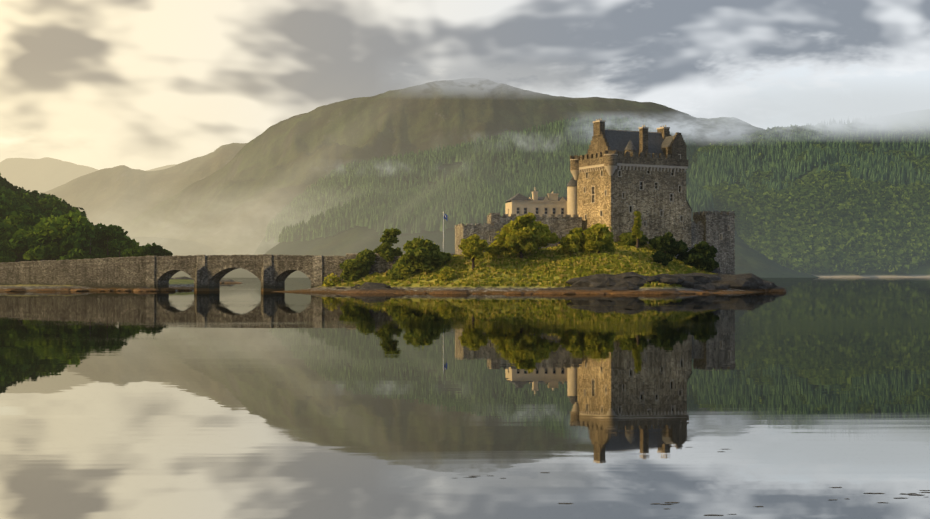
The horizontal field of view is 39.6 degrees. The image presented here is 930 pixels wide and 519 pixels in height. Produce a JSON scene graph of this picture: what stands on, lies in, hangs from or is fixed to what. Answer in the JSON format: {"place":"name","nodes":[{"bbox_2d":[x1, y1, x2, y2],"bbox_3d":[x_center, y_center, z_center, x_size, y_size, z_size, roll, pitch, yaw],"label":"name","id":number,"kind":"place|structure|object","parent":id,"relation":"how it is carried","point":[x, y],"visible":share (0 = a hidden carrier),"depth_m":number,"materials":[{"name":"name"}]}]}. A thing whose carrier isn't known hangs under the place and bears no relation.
{"place":"outdoors","nodes":[
{"label":"outdoors","id":0,"kind":"place"},
{"bbox_2d":[14,252,100,261],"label":"hill ground","id":1,"kind":"structure","parent":0,"point":[20,258],"depth_m":351.27,"materials":[{"name":"green plant"}]},
{"bbox_2d":[0,173,172,262],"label":"hill trees","id":2,"kind":"object","parent":1,"relation":"on","point":[36,225],"visible":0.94,"depth_m":331.42,"materials":[{"name":"green plant"}]},
{"bbox_2d":[0,157,176,193],"bbox_3d":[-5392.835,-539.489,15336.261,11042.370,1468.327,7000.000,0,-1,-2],"label":"mountain","id":3,"kind":"structure","parent":0,"point":[44,174],"depth_m":15192.32,"materials":[{"name":"beige"}]},
{"bbox_2d":[0,279,193,291],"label":"shore ground","id":4,"kind":"structure","parent":0,"point":[179,283],"depth_m":282.11,"materials":[{"name":"brown soil"}]},
{"bbox_2d":[5,276,241,290],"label":"shore rocks","id":5,"kind":"object","parent":4,"relation":"on","point":[144,288],"visible":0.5,"depth_m":274.33,"materials":[{"name":"brown stone"}]},
{"bbox_2d":[0,254,400,291],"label":"stone bridge","id":6,"kind":"structure","parent":4,"relation":"on","point":[271,272],"depth_m":276.94,"materials":[{"name":"grey stone"}]},
{"bbox_2d":[40,143,246,227],"bbox_3d":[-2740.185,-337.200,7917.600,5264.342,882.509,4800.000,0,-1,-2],"label":"mountain","id":7,"kind":"structure","parent":0,"point":[121,195],"depth_m":7562.03,"materials":[{"name":"beige"}]},
{"bbox_2d":[130,237,220,255],"bbox_3d":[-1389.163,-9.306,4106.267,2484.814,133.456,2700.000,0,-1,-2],"label":"foothill","id":8,"kind":"structure","parent":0,"point":[178,247],"depth_m":3860.31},
{"bbox_2d":[171,268,257,277],"bbox_3d":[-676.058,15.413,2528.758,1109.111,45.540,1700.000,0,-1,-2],"label":"mist","id":9,"kind":"structure","parent":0,"point":[240,273],"depth_m":1855.13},
{"bbox_2d":[122,82,765,254],"bbox_3d":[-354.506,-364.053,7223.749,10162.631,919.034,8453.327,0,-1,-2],"label":"mountain","id":10,"kind":"structure","parent":0,"point":[243,197],"depth_m":5614.77,"materials":[{"name":"green plant"}]},
{"bbox_2d":[0,277,929,518],"bbox_3d":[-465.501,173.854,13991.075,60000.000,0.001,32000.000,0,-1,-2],"label":"loch water","id":11,"kind":"structure","parent":0,"point":[248,398],"depth_m":33.61,"materials":[{"name":"grey liquid"}]},
{"bbox_2d":[489,451,929,515],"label":"floating weed","id":12,"kind":"object","parent":11,"relation":"on","point":[763,506],"visible":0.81,"depth_m":19.79,"materials":[{"name":"brown"}]},
{"bbox_2d":[0,0,929,170],"label":"sky","id":13,"kind":"structure","parent":0,"point":[144,85],"materials":[{"name":"grey"}]},
{"bbox_2d":[407,63,571,90],"bbox_3d":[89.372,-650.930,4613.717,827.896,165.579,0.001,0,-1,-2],"label":"cloud","id":14,"kind":"structure","parent":0,"point":[465,76],"depth_m":4613.82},
{"bbox_2d":[273,252,761,292],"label":"island","id":15,"kind":"structure","parent":0,"point":[414,287],"depth_m":246.67,"materials":[{"name":"green plant"}]},
{"bbox_2d":[443,212,446,251],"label":"flagpole","id":16,"kind":"object","parent":15,"relation":"on","point":[444,216],"visible":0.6,"depth_m":262.56,"materials":[{"name":"metal"}]},
{"bbox_2d":[322,240,715,286],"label":"island grass tufts","id":17,"kind":"object","parent":15,"relation":"on","point":[639,264],"visible":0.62,"depth_m":250.14,"materials":[{"name":"green plant"}]},
{"bbox_2d":[323,211,718,286],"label":"island trees","id":18,"kind":"object","parent":15,"relation":"on","point":[522,234],"visible":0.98,"depth_m":253.83,"materials":[{"name":"green plant"}]},
{"bbox_2d":[346,118,734,274],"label":"castle","id":19,"kind":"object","parent":15,"relation":"on","point":[618,179],"visible":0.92,"depth_m":274.60,"materials":[{"name":"stone"}]},
{"bbox_2d":[332,258,785,293],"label":"island rocks","id":20,"kind":"object","parent":15,"relation":"on","point":[626,283],"visible":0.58,"depth_m":240.56,"materials":[{"name":"brown stone"}]},
{"bbox_2d":[253,136,819,277],"bbox_3d":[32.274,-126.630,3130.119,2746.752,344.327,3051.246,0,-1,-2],"label":"mountain spur","id":21,"kind":"structure","parent":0,"point":[358,239],"depth_m":1962.27,"materials":[{"name":"green plant"}]},
{"bbox_2d":[265,113,713,243],"bbox_3d":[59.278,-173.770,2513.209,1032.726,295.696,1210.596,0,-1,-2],"label":"spur conifers","id":22,"kind":"object","parent":21,"relation":"on","point":[476,192],"visible":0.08,"depth_m":2513.20,"materials":[{"name":"green plant"}]},
{"bbox_2d":[606,119,744,138],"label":"cloud","id":23,"kind":"structure","parent":0,"point":[685,128],"depth_m":2418.35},
{"bbox_2d":[711,123,929,276],"bbox_3d":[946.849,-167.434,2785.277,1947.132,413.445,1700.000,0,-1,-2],"label":"hillside ground","id":24,"kind":"structure","parent":0,"point":[922,270],"depth_m":1939.23,"materials":[{"name":"green plant"}]},
{"bbox_2d":[686,125,929,274],"bbox_3d":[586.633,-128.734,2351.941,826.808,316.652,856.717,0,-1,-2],"label":"hillside trees","id":25,"kind":"object","parent":24,"relation":"on","point":[818,213],"visible":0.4,"depth_m":2125.34,"materials":[{"name":"green plant"}]},
{"bbox_2d":[686,120,929,192],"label":"hillside conifers","id":26,"kind":"object","parent":24,"relation":"on","point":[716,168],"visible":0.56,"depth_m":2479.03,"materials":[{"name":"green plant"}]},
{"bbox_2d":[717,102,929,132],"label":"cloud","id":27,"kind":"structure","parent":0,"point":[744,112],"depth_m":1820.68,"materials":[{"name":"white"}]},
{"bbox_2d":[755,86,929,120],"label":"cloud","id":28,"kind":"structure","parent":0,"point":[866,103],"depth_m":1771.23,"materials":[{"name":"white"}]}
]}

